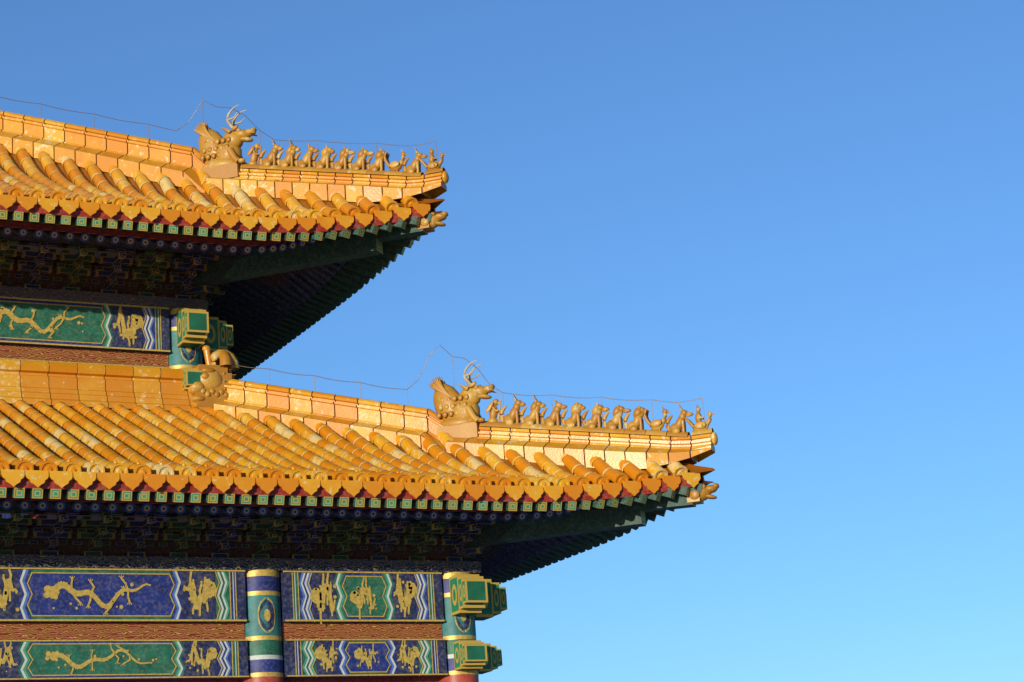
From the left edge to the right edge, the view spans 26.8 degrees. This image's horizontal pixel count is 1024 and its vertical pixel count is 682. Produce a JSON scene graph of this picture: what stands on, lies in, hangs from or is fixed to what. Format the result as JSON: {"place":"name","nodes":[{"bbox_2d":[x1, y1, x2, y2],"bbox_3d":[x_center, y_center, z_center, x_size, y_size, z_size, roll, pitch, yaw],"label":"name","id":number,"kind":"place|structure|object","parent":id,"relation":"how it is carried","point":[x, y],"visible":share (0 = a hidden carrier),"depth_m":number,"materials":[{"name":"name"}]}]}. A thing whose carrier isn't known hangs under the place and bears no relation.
{"place":"outdoors","nodes":[
{"label":"outdoors","id":0,"kind":"place"},
{"bbox_2d":[0,554,506,681],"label":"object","id":1,"kind":"structure","parent":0,"point":[80,618],"depth_m":35.63,"materials":[{"name":"blue wood"}]},
{"bbox_2d":[0,524,452,560],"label":"dougong board","id":2,"kind":"object","parent":1,"relation":"on","point":[113,549],"visible":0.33,"depth_m":35.98,"materials":[{"name":"wood"}]},
{"bbox_2d":[0,509,489,559],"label":"bracket sets","id":3,"kind":"object","parent":1,"relation":"on","point":[11,527],"visible":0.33,"depth_m":35.60,"materials":[{"name":"green wood"}]},
{"bbox_2d":[24,510,503,560],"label":"bracket sets","id":4,"kind":"object","parent":1,"relation":"on","point":[234,528],"visible":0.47,"depth_m":35.87,"materials":[{"name":"wood"}]},
{"bbox_2d":[0,476,714,584],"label":"roof eaves","id":5,"kind":"object","parent":4,"relation":"on","point":[543,530],"visible":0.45,"depth_m":35.52,"materials":[{"name":"red paint"}]},
{"bbox_2d":[0,399,714,527],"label":"roof tiles","id":6,"kind":"object","parent":5,"relation":"on","point":[62,445],"visible":0.49,"depth_m":35.89,"materials":[{"name":"yellow ceramic"}]},
{"bbox_2d":[0,359,210,412],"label":"roof ridge","id":7,"kind":"structure","parent":6,"relation":"on","point":[34,381],"depth_m":39.00,"materials":[{"name":"ceramic"}]},
{"bbox_2d":[0,285,232,519],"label":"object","id":8,"kind":"structure","parent":7,"relation":"on","point":[65,326],"depth_m":39.80,"materials":[{"name":"green wood"}]},
{"bbox_2d":[0,262,179,297],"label":"dougong board","id":9,"kind":"object","parent":8,"relation":"on","point":[88,286],"visible":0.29,"depth_m":40.11,"materials":[{"name":"wood"}]},
{"bbox_2d":[0,238,224,301],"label":"bracket sets","id":10,"kind":"object","parent":8,"relation":"on","point":[152,271],"visible":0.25,"depth_m":39.81,"materials":[{"name":"green wood"}]},
{"bbox_2d":[10,240,218,304],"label":"bracket sets","id":11,"kind":"object","parent":8,"relation":"on","point":[43,255],"visible":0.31,"depth_m":39.92,"materials":[{"name":"wood"}]},
{"bbox_2d":[0,202,441,379],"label":"roof eaves","id":12,"kind":"object","parent":8,"relation":"on","point":[280,285],"visible":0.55,"depth_m":40.19,"materials":[{"name":"red paint"}]},
{"bbox_2d":[0,143,444,339],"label":"roof tiles","id":13,"kind":"object","parent":12,"relation":"on","point":[48,184],"visible":0.34,"depth_m":39.47,"materials":[{"name":"yellow ceramic"}]},
{"bbox_2d":[0,110,448,201],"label":"roof ridge","id":14,"kind":"structure","parent":13,"relation":"on","point":[105,150],"depth_m":41.33,"materials":[{"name":"ceramic"}]},
{"bbox_2d":[0,97,436,159],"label":"wire","id":15,"kind":"object","parent":14,"relation":"attached to","point":[235,110],"visible":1,"depth_m":41.63,"materials":[{"name":"metal"}]},
{"bbox_2d":[194,104,260,177],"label":"dragon ornament","id":16,"kind":"object","parent":14,"relation":"on","point":[221,156],"visible":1,"depth_m":41.21,"materials":[{"name":"ceramic"}]},
{"bbox_2d":[240,139,445,175],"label":"roof figurines","id":17,"kind":"object","parent":14,"relation":"on","point":[325,163],"visible":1,"depth_m":40.45,"materials":[{"name":"ceramic"}]},
{"bbox_2d":[418,211,447,232],"bbox_3d":[-1.434,-2.268,39.617,0.548,0.437,0.407,-9,-16,17],"label":"dragon head ornament","id":18,"kind":"object","parent":12,"relation":"on","point":[426,225],"visible":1,"depth_m":39.49,"materials":[{"name":"ceramic"}]},
{"bbox_2d":[187,345,239,406],"bbox_3d":[-5.528,0.715,40.266,0.854,1.232,1.167,-8,-16,13],"label":"roof ornament","id":19,"kind":"object","parent":7,"relation":"on","point":[217,369],"visible":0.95,"depth_m":39.94,"materials":[{"name":"ceramic"}]},
{"bbox_2d":[214,379,717,469],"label":"roof ridge","id":20,"kind":"structure","parent":6,"relation":"on","point":[282,404],"depth_m":38.25,"materials":[{"name":"ceramic"}]},
{"bbox_2d":[429,360,496,439],"bbox_3d":[-0.851,1.102,38.575,1.233,1.405,0.483,-9,-16,17],"label":"dragon ornament","id":21,"kind":"object","parent":20,"relation":"on","point":[458,414],"visible":1,"depth_m":38.42,"materials":[{"name":"ceramic"}]},
{"bbox_2d":[232,345,704,426],"bbox_3d":[-1.026,0.996,38.661,9.034,2.627,0.013,-9,-16,17],"label":"wire","id":22,"kind":"object","parent":20,"relation":"attached to","point":[485,379],"visible":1,"depth_m":38.72,"materials":[{"name":"metal"}]},
{"bbox_2d":[479,395,714,436],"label":"roof figurines","id":23,"kind":"object","parent":20,"relation":"on","point":[515,418],"visible":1,"depth_m":37.66,"materials":[{"name":"ceramic"}]},
{"bbox_2d":[687,483,718,504],"bbox_3d":[3.278,2.539,36.798,0.548,0.437,0.407,-9,-16,17],"label":"dragon head ornament","id":24,"kind":"object","parent":5,"relation":"on","point":[696,497],"visible":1,"depth_m":36.67,"materials":[{"name":"ceramic"}]},
{"bbox_2d":[0,0,1023,681],"label":"sky","id":25,"kind":"structure","parent":0,"point":[802,220],"materials":[{"name":"blue"}]}
]}

